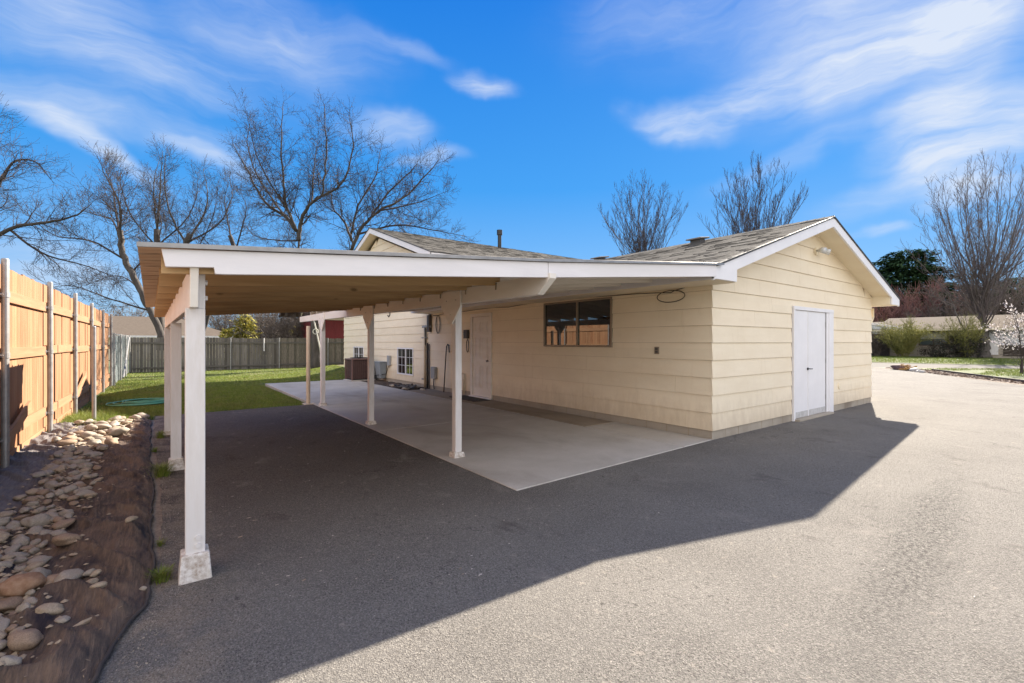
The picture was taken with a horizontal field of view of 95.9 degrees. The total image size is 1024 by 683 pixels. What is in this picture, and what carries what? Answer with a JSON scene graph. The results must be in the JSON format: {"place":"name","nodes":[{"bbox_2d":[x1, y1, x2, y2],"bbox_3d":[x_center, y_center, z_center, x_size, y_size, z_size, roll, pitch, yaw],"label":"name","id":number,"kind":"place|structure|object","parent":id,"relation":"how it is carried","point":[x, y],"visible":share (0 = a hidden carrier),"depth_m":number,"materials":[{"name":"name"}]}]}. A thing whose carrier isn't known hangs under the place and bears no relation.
{"place":"outdoors","nodes":[
{"label":"outdoors","id":0,"kind":"place"},
{"bbox_2d":[15,420,162,583],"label":"dirt verge","id":1,"kind":"structure","parent":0,"point":[157,521],"depth_m":4.04,"materials":[{"name":"brown soil"}]},
{"bbox_2d":[0,258,112,467],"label":"wooden fence","id":2,"kind":"object","parent":1,"relation":"on","point":[45,358],"visible":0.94,"depth_m":7.26,"materials":[{"name":"brown wood"}]},
{"bbox_2d":[0,417,151,682],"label":"landscape fabric","id":3,"kind":"object","parent":1,"relation":"on","point":[125,565],"visible":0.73,"depth_m":3.16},
{"bbox_2d":[0,531,9,542],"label":"river rock","id":4,"kind":"object","parent":3,"relation":"on","point":[4,536],"visible":1,"depth_m":3.33,"materials":[{"name":"beige stone"}]},
{"bbox_2d":[0,618,9,631],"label":"river rock","id":5,"kind":"object","parent":3,"relation":"on","point":[4,623],"visible":0.73,"depth_m":2.39,"materials":[{"name":"stone"}]},
{"bbox_2d":[0,517,11,526],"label":"river rock","id":6,"kind":"object","parent":3,"relation":"on","point":[4,521],"visible":0.87,"depth_m":3.68,"materials":[{"name":"grey stone"}]},
{"bbox_2d":[0,510,13,516],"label":"river rock","id":7,"kind":"object","parent":3,"relation":"on","point":[9,513],"visible":0.72,"depth_m":3.82,"materials":[{"name":"beige stone"}]},
{"bbox_2d":[0,655,22,665],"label":"river rock","id":8,"kind":"object","parent":3,"relation":"on","point":[9,660],"visible":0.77,"depth_m":2.07,"materials":[{"name":"grey stone"}]},
{"bbox_2d":[0,596,23,612],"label":"river rock","id":9,"kind":"object","parent":3,"relation":"on","point":[10,603],"visible":0.78,"depth_m":2.56,"materials":[{"name":"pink stone"}]},
{"bbox_2d":[4,544,21,553],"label":"river rock","id":10,"kind":"object","parent":3,"relation":"on","point":[14,548],"visible":0.64,"depth_m":3.26,"materials":[{"name":"stone"}]},
{"bbox_2d":[5,520,22,528],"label":"river rock","id":11,"kind":"object","parent":3,"relation":"on","point":[13,524],"visible":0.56,"depth_m":3.64,"materials":[{"name":"grey stone"}]},
{"bbox_2d":[5,552,30,557],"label":"river rock","id":12,"kind":"object","parent":3,"relation":"on","point":[19,554],"visible":0.48,"depth_m":3.19,"materials":[{"name":"grey stone"}]},
{"bbox_2d":[12,556,27,563],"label":"river rock","id":13,"kind":"object","parent":3,"relation":"on","point":[20,559],"visible":0.73,"depth_m":3.14,"materials":[{"name":"stone"}]},
{"bbox_2d":[10,535,29,546],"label":"river rock","id":14,"kind":"object","parent":3,"relation":"on","point":[23,540],"visible":0.79,"depth_m":3.38,"materials":[{"name":"grey stone"}]},
{"bbox_2d":[15,602,30,612],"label":"river rock","id":15,"kind":"object","parent":3,"relation":"on","point":[21,607],"visible":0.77,"depth_m":2.46,"materials":[{"name":"grey stone"}]},
{"bbox_2d":[0,572,46,596],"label":"river rock","id":16,"kind":"object","parent":3,"relation":"on","point":[18,585],"visible":0.92,"depth_m":2.65,"materials":[{"name":"beige stone"}]},
{"bbox_2d":[7,628,43,650],"bbox_3d":[-2.376,1.456,2.254,0.156,0.091,0.123,3,-10,-5],"label":"river rock","id":17,"kind":"object","parent":3,"relation":"on","point":[26,639],"visible":0.98,"depth_m":2.22,"materials":[{"name":"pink stone"}]},
{"bbox_2d":[21,597,37,605],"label":"river rock","id":18,"kind":"object","parent":3,"relation":"on","point":[32,601],"visible":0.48,"depth_m":2.55,"materials":[{"name":"grey stone"}]},
{"bbox_2d":[26,526,42,533],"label":"river rock","id":19,"kind":"object","parent":3,"relation":"on","point":[34,529],"visible":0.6,"depth_m":3.55,"materials":[{"name":"grey stone"}]},
{"bbox_2d":[24,561,45,571],"bbox_3d":[-3.116,1.471,3.017,0.082,0.060,0.107,-11,-4,22],"label":"river rock","id":20,"kind":"object","parent":3,"relation":"on","point":[32,566],"visible":0.69,"depth_m":3.00,"materials":[{"name":"beige stone"}]},
{"bbox_2d":[20,514,52,527],"bbox_3d":[-3.830,1.453,3.737,0.141,0.118,0.208,5,-11,35],"label":"river rock","id":21,"kind":"object","parent":3,"relation":"on","point":[37,520],"visible":0.76,"depth_m":3.69,"materials":[{"name":"grey stone"}]},
{"bbox_2d":[26,555,52,565],"bbox_3d":[-3.172,1.479,3.105,0.126,0.061,0.138,0,0,14],"label":"river rock","id":22,"kind":"object","parent":3,"relation":"on","point":[45,558],"visible":0.66,"depth_m":3.09,"materials":[{"name":"stone"}]},
{"bbox_2d":[28,567,51,575],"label":"river rock","id":23,"kind":"object","parent":3,"relation":"on","point":[44,571],"visible":0.37,"depth_m":2.89,"materials":[{"name":"grey stone"}]},
{"bbox_2d":[35,488,52,495],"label":"river rock","id":24,"kind":"object","parent":3,"relation":"on","point":[43,492],"visible":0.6,"depth_m":4.38,"materials":[{"name":"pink stone"}]},
{"bbox_2d":[35,603,64,614],"bbox_3d":[-2.481,1.438,2.482,0.123,0.057,0.080,11,-10,-30],"label":"river rock","id":25,"kind":"object","parent":3,"relation":"on","point":[54,608],"visible":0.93,"depth_m":2.47,"materials":[{"name":"beige stone"}]},
{"bbox_2d":[44,480,57,489],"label":"river rock","id":26,"kind":"object","parent":3,"relation":"on","point":[50,484],"visible":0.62,"depth_m":4.65,"materials":[{"name":"grey stone"}]},
{"bbox_2d":[54,615,70,623],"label":"river rock","id":27,"kind":"object","parent":3,"relation":"on","point":[64,619],"visible":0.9,"depth_m":2.37,"materials":[{"name":"stone"}]},
{"bbox_2d":[51,518,75,529],"bbox_3d":[-3.551,1.450,3.662,0.114,0.069,0.153,0,0,24],"label":"river rock","id":28,"kind":"object","parent":3,"relation":"on","point":[65,523],"visible":0.96,"depth_m":3.63,"materials":[{"name":"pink stone"}]},
{"bbox_2d":[51,533,81,545],"bbox_3d":[-3.227,1.423,3.340,0.188,0.086,0.144,0,0,32],"label":"river rock","id":29,"kind":"object","parent":3,"relation":"on","point":[64,539],"visible":0.97,"depth_m":3.29,"materials":[{"name":"beige stone"}]},
{"bbox_2d":[57,439,76,445],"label":"river rock","id":30,"kind":"object","parent":3,"relation":"on","point":[67,442],"visible":0.92,"depth_m":6.38,"materials":[{"name":"beige stone"}]},
{"bbox_2d":[53,568,83,582],"bbox_3d":[-2.691,1.436,2.805,0.135,0.086,0.189,10,-10,-23],"label":"river rock","id":31,"kind":"object","parent":3,"relation":"on","point":[72,573],"visible":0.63,"depth_m":2.79,"materials":[{"name":"stone"}]},
{"bbox_2d":[62,485,77,492],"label":"river rock","id":32,"kind":"object","parent":3,"relation":"on","point":[68,489],"visible":0.77,"depth_m":4.42,"materials":[{"name":"grey stone"}]},
{"bbox_2d":[0,419,147,665],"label":"gravel","id":33,"kind":"structure","parent":3,"relation":"on","point":[31,606],"depth_m":3.31,"materials":[{"name":"beige stone"}]},
{"bbox_2d":[74,489,93,497],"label":"river rock","id":34,"kind":"object","parent":3,"relation":"on","point":[82,493],"visible":0.7,"depth_m":4.35,"materials":[{"name":"stone"}]},
{"bbox_2d":[89,581,107,587],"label":"river rock","id":35,"kind":"object","parent":3,"relation":"on","point":[102,584],"visible":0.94,"depth_m":2.66,"materials":[{"name":"beige stone"}]},
{"bbox_2d":[104,437,117,444],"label":"river rock","id":36,"kind":"object","parent":3,"relation":"on","point":[109,440],"visible":0.82,"depth_m":6.54,"materials":[{"name":"beige stone"}]},
{"bbox_2d":[108,427,129,436],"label":"river rock","id":37,"kind":"object","parent":3,"relation":"on","point":[119,431],"visible":0.96,"depth_m":7.11,"materials":[{"name":"stone"}]},
{"bbox_2d":[92,326,95,419],"bbox_3d":[-7.748,0.632,8.564,0.064,1.835,0.064,0,0,-37],"label":"steel post","id":38,"kind":"object","parent":1,"relation":"on","point":[93,372],"visible":0.79,"depth_m":8.54,"materials":[{"name":"grey metal"}]},
{"bbox_2d":[89,418,155,682],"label":"fabric hem","id":39,"kind":"object","parent":1,"relation":"on","point":[97,671],"visible":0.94,"depth_m":2.74,"materials":[{"name":"black fabric"}]},
{"bbox_2d":[109,316,232,359],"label":"tan roof house","id":40,"kind":"structure","parent":0,"point":[137,327],"depth_m":42.49,"materials":[{"name":"white paint"}]},
{"bbox_2d":[78,364,344,419],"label":"back lawn","id":41,"kind":"structure","parent":0,"point":[339,377],"depth_m":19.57,"materials":[{"name":"plant"}]},
{"bbox_2d":[0,92,136,300],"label":"bare tree","id":42,"kind":"object","parent":41,"relation":"on","point":[2,179],"visible":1,"depth_m":18.58,"materials":[{"name":"brown plant"}]},
{"bbox_2d":[0,138,185,337],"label":"bare tree","id":43,"kind":"object","parent":41,"relation":"on","point":[132,272],"visible":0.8,"depth_m":24.58,"materials":[{"name":"brown plant"}]},
{"bbox_2d":[53,406,154,427],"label":"tall grass","id":44,"kind":"structure","parent":41,"relation":"on","point":[72,418],"depth_m":8.89,"materials":[{"name":"green plant"}]},
{"bbox_2d":[113,333,129,384],"bbox_3d":[-16.425,0.650,19.462,0.185,1.900,8.850,0,0,-37],"label":"chain link fence","id":45,"kind":"object","parent":41,"relation":"on","point":[121,345],"visible":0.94,"depth_m":18.35,"materials":[{"name":"metal"}]},
{"bbox_2d":[105,398,163,405],"bbox_3d":[-8.932,1.456,11.231,1.428,0.076,1.399,0,0,-37],"label":"garden hose","id":46,"kind":"object","parent":41,"relation":"on","point":[143,401],"visible":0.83,"depth_m":10.97,"materials":[{"name":"green rubber"}]},
{"bbox_2d":[130,337,343,372],"bbox_3d":[-13.098,0.705,27.615,15.082,1.890,0.158,0,0,-37],"label":"back fence","id":47,"kind":"object","parent":41,"relation":"on","point":[147,354],"visible":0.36,"depth_m":26.06,"materials":[{"name":"wood"}]},
{"bbox_2d":[218,85,479,368],"bbox_3d":[-9.841,-6.200,25.746,15.820,15.677,6.536,0,0,6],"label":"bare tree","id":48,"kind":"object","parent":41,"relation":"on","point":[315,356],"visible":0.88,"depth_m":25.69,"materials":[{"name":"brown plant"}]},
{"bbox_2d":[343,357,374,380],"bbox_3d":[-5.896,1.072,17.828,0.920,0.956,0.920,0,0,-37],"label":"air conditioner","id":49,"kind":"object","parent":41,"relation":"on","point":[356,368],"visible":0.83,"depth_m":17.53,"materials":[{"name":"metal"}]},
{"bbox_2d":[265,380,432,405],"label":"patio slab","id":50,"kind":"structure","parent":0,"point":[340,391],"depth_m":13.53,"materials":[{"name":"concrete"}]},
{"bbox_2d":[364,379,428,389],"bbox_3d":[-4.422,1.479,16.321,0.770,0.058,5.180,0,0,-37],"label":"soil bed","id":51,"kind":"object","parent":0,"point":[382,382],"visible":0.52,"depth_m":16.09,"materials":[{"name":"brown soil"}]},
{"bbox_2d":[374,361,386,378],"bbox_3d":[-4.953,1.065,17.392,0.305,0.630,0.570,0,0,-37],"label":"plastic tub","id":52,"kind":"object","parent":51,"relation":"on","point":[380,367],"visible":0.88,"depth_m":17.25,"materials":[{"name":"grey plastic"}]},
{"bbox_2d":[318,396,519,431],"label":"patio slab","id":53,"kind":"structure","parent":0,"point":[402,413],"depth_m":9.68,"materials":[{"name":"concrete"}]},
{"bbox_2d":[408,389,611,426],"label":"patio walkway","id":54,"kind":"structure","parent":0,"point":[583,421],"depth_m":9.78,"materials":[{"name":"concrete"}]},
{"bbox_2d":[449,395,488,401],"bbox_3d":[-1.112,1.473,11.966,0.480,0.014,1.240,0,0,-37],"label":"doormat","id":55,"kind":"object","parent":54,"relation":"on","point":[470,398],"visible":0.91,"depth_m":11.77,"materials":[{"name":"fabric"}]},
{"bbox_2d":[0,0,1023,328],"label":"sky","id":56,"kind":"structure","parent":0,"point":[542,106],"materials":[{"name":"blue"}]},
{"bbox_2d":[378,414,682,490],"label":"patio slab","id":57,"kind":"structure","parent":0,"point":[517,452],"depth_m":6.49,"materials":[{"name":"concrete"}]},
{"bbox_2d":[95,368,1023,682],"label":"driveway","id":58,"kind":"structure","parent":0,"point":[879,538],"depth_m":3.18,"materials":[{"name":"grey asphalt"}]},
{"bbox_2d":[109,424,183,681],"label":"paving grit","id":59,"kind":"object","parent":58,"relation":"on","point":[161,586],"visible":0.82,"depth_m":2.82,"materials":[{"name":"gravel"}]},
{"bbox_2d":[144,561,176,584],"bbox_3d":[-2.194,1.452,2.889,0.180,0.081,0.202,0,0,22],"label":"grass tuft","id":60,"kind":"object","parent":58,"relation":"on","point":[161,576],"visible":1,"depth_m":2.88,"materials":[{"name":"green plant"}]},
{"bbox_2d":[144,461,178,477],"bbox_3d":[-3.912,1.416,5.146,0.371,0.152,0.367,0,0,18],"label":"grass tuft","id":61,"kind":"object","parent":58,"relation":"on","point":[162,471],"visible":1,"depth_m":5.12,"materials":[{"name":"green plant"}]},
{"bbox_2d":[302,326,315,404],"bbox_3d":[-4.874,0.575,11.082,0.260,1.890,0.260,0,0,-37],"label":"wooden post","id":62,"kind":"object","parent":58,"relation":"on","point":[308,402],"visible":0.97,"depth_m":11.05,"materials":[{"name":"white wood"}]},
{"bbox_2d":[137,242,723,585],"bbox_3d":[-2.657,0.212,8.463,6.416,2.616,10.070,0,0,-37],"label":"carport","id":63,"kind":"object","parent":58,"relation":"on","point":[193,284],"visible":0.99,"depth_m":4.33,"materials":[{"name":"wood"}]},
{"bbox_2d":[344,215,899,439],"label":"house","id":64,"kind":"structure","parent":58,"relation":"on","point":[767,327],"depth_m":9.02,"materials":[{"name":"paint"}]},
{"bbox_2d":[353,346,363,356],"bbox_3d":[-6.598,0.685,19.864,0.041,0.940,1.280,0,0,-37],"label":"window","id":65,"kind":"structure","parent":64,"relation":"in","point":[358,351],"depth_m":19.84,"materials":[{"name":"white glass"}]},
{"bbox_2d":[397,348,413,375],"bbox_3d":[-3.700,0.685,16.000,0.041,0.940,1.340,0,0,-37],"label":"window","id":66,"kind":"structure","parent":64,"relation":"in","point":[405,356],"depth_m":15.95,"materials":[{"name":"white glass"}]},
{"bbox_2d":[473,316,488,397],"bbox_3d":[-0.827,0.397,12.130,0.083,2.090,0.796,0,0,-37],"label":"door","id":67,"kind":"structure","parent":64,"relation":"in","point":[480,324],"depth_m":12.15,"materials":[{"name":"beige paint"}]},
{"bbox_2d":[543,297,612,346],"bbox_3d":[1.283,-0.363,9.356,0.041,0.935,1.930,0,0,-37],"label":"window","id":68,"kind":"structure","parent":64,"relation":"in","point":[586,322],"depth_m":9.28,"materials":[{"name":"glass"}]},
{"bbox_2d":[796,310,812,417],"bbox_3d":[5.616,0.432,8.904,0.670,2.055,0.086,0,0,-37],"label":"door","id":69,"kind":"structure","parent":64,"relation":"in","point":[802,317],"depth_m":8.93,"materials":[{"name":"white paint"}]},
{"bbox_2d":[809,311,825,414],"bbox_3d":[6.175,0.432,9.359,0.860,2.055,0.029,0,0,-37],"label":"door","id":70,"kind":"structure","parent":64,"relation":"in","point":[817,324],"depth_m":9.34,"materials":[{"name":"white paint"}]},
{"bbox_2d":[109,357,1016,384],"bbox_3d":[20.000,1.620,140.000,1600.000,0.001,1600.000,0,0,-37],"label":"ground","id":71,"kind":"structure","parent":0,"point":[291,365],"depth_m":32.54,"materials":[{"name":"green plant"}]},
{"bbox_2d":[100,301,148,316],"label":"bare shrub","id":72,"kind":"object","parent":71,"relation":"on","point":[118,313],"visible":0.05,"depth_m":50.34,"materials":[{"name":"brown plant"}]},
{"bbox_2d":[99,132,218,337],"bbox_3d":[-23.599,-6.492,31.407,6.807,14.159,5.028,0,0,-7],"label":"bare tree","id":73,"kind":"object","parent":71,"relation":"on","point":[161,319],"visible":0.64,"depth_m":30.75,"materials":[{"name":"brown plant"}]},
{"bbox_2d":[134,138,248,244],"bbox_3d":[-21.141,-6.272,30.675,7.535,13.783,5.600,0,0,1],"label":"bare tree","id":74,"kind":"object","parent":71,"relation":"on","point":[188,239],"visible":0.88,"depth_m":30.63,"materials":[{"name":"brown plant"}]},
{"bbox_2d":[181,169,268,330],"bbox_3d":[-20.984,-6.266,33.985,5.965,14.168,5.030,0,0,-37],"label":"bare tree","id":75,"kind":"object","parent":71,"relation":"on","point":[232,242],"visible":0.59,"depth_m":34.09,"materials":[{"name":"brown plant"}]},
{"bbox_2d":[218,328,232,337],"bbox_3d":[-22.590,0.233,36.775,1.467,2.638,1.683,0,0,-37],"label":"golden shrub","id":76,"kind":"object","parent":71,"relation":"on","point":[225,333],"visible":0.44,"depth_m":36.43,"materials":[{"name":"yellow plant"}]},
{"bbox_2d":[208,314,257,334],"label":"bare shrub","id":77,"kind":"object","parent":71,"relation":"on","point":[220,320],"visible":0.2,"depth_m":55.36,"materials":[{"name":"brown plant"}]},
{"bbox_2d":[228,314,263,360],"bbox_3d":[-22.020,-0.362,38.023,3.684,3.925,3.593,0,0,-37],"label":"conifer tree","id":78,"kind":"object","parent":71,"relation":"on","point":[248,325],"visible":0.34,"depth_m":37.68,"materials":[{"name":"green plant"}]},
{"bbox_2d":[220,313,297,359],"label":"bare shrub","id":79,"kind":"object","parent":71,"relation":"on","point":[258,321],"visible":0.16,"depth_m":40.60,"materials":[{"name":"brown plant"}]},
{"bbox_2d":[237,312,303,361],"bbox_3d":[-17.524,-0.560,36.702,5.516,4.664,5.475,0,0,20],"label":"bare shrub","id":80,"kind":"object","parent":71,"relation":"on","point":[282,333],"visible":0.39,"depth_m":35.71,"materials":[{"name":"brown plant"}]},
{"bbox_2d":[278,312,304,337],"bbox_3d":[-15.594,-0.550,36.111,5.001,4.317,4.500,0,0,-19],"label":"bare shrub","id":81,"kind":"object","parent":71,"relation":"on","point":[296,334],"visible":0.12,"depth_m":35.11,"materials":[{"name":"brown plant"}]},
{"bbox_2d":[279,312,343,338],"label":"red shed","id":82,"kind":"structure","parent":71,"relation":"on","point":[334,328],"depth_m":33.15,"materials":[{"name":"paint"}]},
{"bbox_2d":[596,168,688,254],"bbox_3d":[9.681,-6.102,35.465,6.475,14.640,6.792,0,0,-37],"label":"bare tree","id":83,"kind":"object","parent":71,"relation":"on","point":[644,243],"visible":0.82,"depth_m":34.97,"materials":[{"name":"brown plant"}]},
{"bbox_2d":[698,151,808,237],"bbox_3d":[18.462,-6.566,34.804,7.924,15.571,7.509,0,0,-37],"label":"bare tree","id":84,"kind":"object","parent":71,"relation":"on","point":[735,226],"visible":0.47,"depth_m":34.29,"materials":[{"name":"brown plant"}]},
{"bbox_2d":[587,422,711,446],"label":"patio slab","id":85,"kind":"structure","parent":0,"point":[678,439],"depth_m":7.39,"materials":[{"name":"concrete"}]},
{"bbox_2d":[871,363,1023,368],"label":"street","id":86,"kind":"structure","parent":0,"point":[885,365],"depth_m":27.80,"materials":[{"name":"concrete"}]},
{"bbox_2d":[871,355,1023,375],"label":"front lawn","id":87,"kind":"structure","parent":0,"point":[948,361],"depth_m":34.19,"materials":[{"name":"plant"}]},
{"bbox_2d":[871,339,888,355],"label":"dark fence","id":88,"kind":"object","parent":87,"relation":"on","point":[885,352],"visible":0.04,"depth_m":47.23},
{"bbox_2d":[871,328,890,355],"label":"bare shrub","id":89,"kind":"object","parent":87,"relation":"on","point":[876,348],"visible":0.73,"depth_m":46.45,"materials":[{"name":"green plant"}]},
{"bbox_2d":[872,295,930,321],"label":"bare tree","id":90,"kind":"object","parent":87,"relation":"on","point":[878,315],"visible":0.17,"depth_m":59.39,"materials":[{"name":"brown plant"}]},
{"bbox_2d":[872,316,943,356],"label":"budding shrub","id":91,"kind":"object","parent":87,"relation":"on","point":[899,339],"visible":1,"depth_m":44.42,"materials":[{"name":"green plant"}]},
{"bbox_2d":[872,248,964,318],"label":"conifer tree","id":92,"kind":"object","parent":87,"relation":"on","point":[905,273],"visible":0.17,"depth_m":67.59,"materials":[{"name":"green plant"}]},
{"bbox_2d":[875,273,970,317],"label":"bare tree","id":93,"kind":"object","parent":87,"relation":"on","point":[917,300],"visible":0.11,"depth_m":60.13,"materials":[{"name":"brown plant"}]},
{"bbox_2d":[917,339,968,357],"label":"dark shrub","id":94,"kind":"object","parent":87,"relation":"on","point":[931,349],"visible":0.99,"depth_m":42.67,"materials":[{"name":"green plant"}]},
{"bbox_2d":[871,314,1023,357],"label":"brick house","id":95,"kind":"structure","parent":87,"relation":"on","point":[996,350],"depth_m":44.37,"materials":[{"name":"white paint"}]},
{"bbox_2d":[919,331,948,345],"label":"window","id":96,"kind":"structure","parent":95,"relation":"in","point":[925,342],"depth_m":45.12,"materials":[{"name":"grey glass"}]},
{"bbox_2d":[926,313,993,356],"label":"budding shrub","id":97,"kind":"object","parent":87,"relation":"on","point":[971,328],"visible":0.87,"depth_m":41.52,"materials":[{"name":"green plant"}]},
{"bbox_2d":[898,146,1023,357],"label":"maple tree","id":98,"kind":"object","parent":87,"relation":"on","point":[972,286],"visible":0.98,"depth_m":41.70,"materials":[{"name":"brown plant"}]},
{"bbox_2d":[902,282,1020,317],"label":"bare tree","id":99,"kind":"object","parent":87,"relation":"on","point":[945,310],"visible":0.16,"depth_m":56.30,"materials":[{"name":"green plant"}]},
{"bbox_2d":[949,328,986,357],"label":"dark shrub","id":100,"kind":"object","parent":87,"relation":"on","point":[979,345],"visible":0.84,"depth_m":41.25,"materials":[{"name":"green plant"}]},
{"bbox_2d":[954,267,1023,314],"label":"bare tree","id":101,"kind":"object","parent":87,"relation":"on","point":[1014,304],"visible":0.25,"depth_m":52.99,"materials":[{"name":"brown plant"}]},
{"bbox_2d":[873,367,1023,384],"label":"garden bed","id":102,"kind":"object","parent":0,"point":[965,377],"visible":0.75,"depth_m":18.16,"materials":[{"name":"brown soil"}]},
{"bbox_2d":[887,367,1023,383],"bbox_3d":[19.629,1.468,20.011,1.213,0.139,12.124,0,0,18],"label":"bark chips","id":103,"kind":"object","parent":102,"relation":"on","point":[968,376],"visible":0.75,"depth_m":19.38,"materials":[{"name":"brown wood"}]},
{"bbox_2d":[931,369,1023,381],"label":"garden edging","id":104,"kind":"object","parent":102,"relation":"on","point":[981,375],"visible":0.65,"depth_m":19.22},
{"bbox_2d":[918,368,1023,379],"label":"lawn strip","id":105,"kind":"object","parent":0,"point":[978,371],"depth_m":22.43,"materials":[{"name":"plant"}]},
{"bbox_2d":[978,299,1023,373],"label":"cherry tree","id":106,"kind":"object","parent":105,"relation":"on","point":[1016,327],"visible":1,"depth_m":21.25,"materials":[{"name":"white plant"}]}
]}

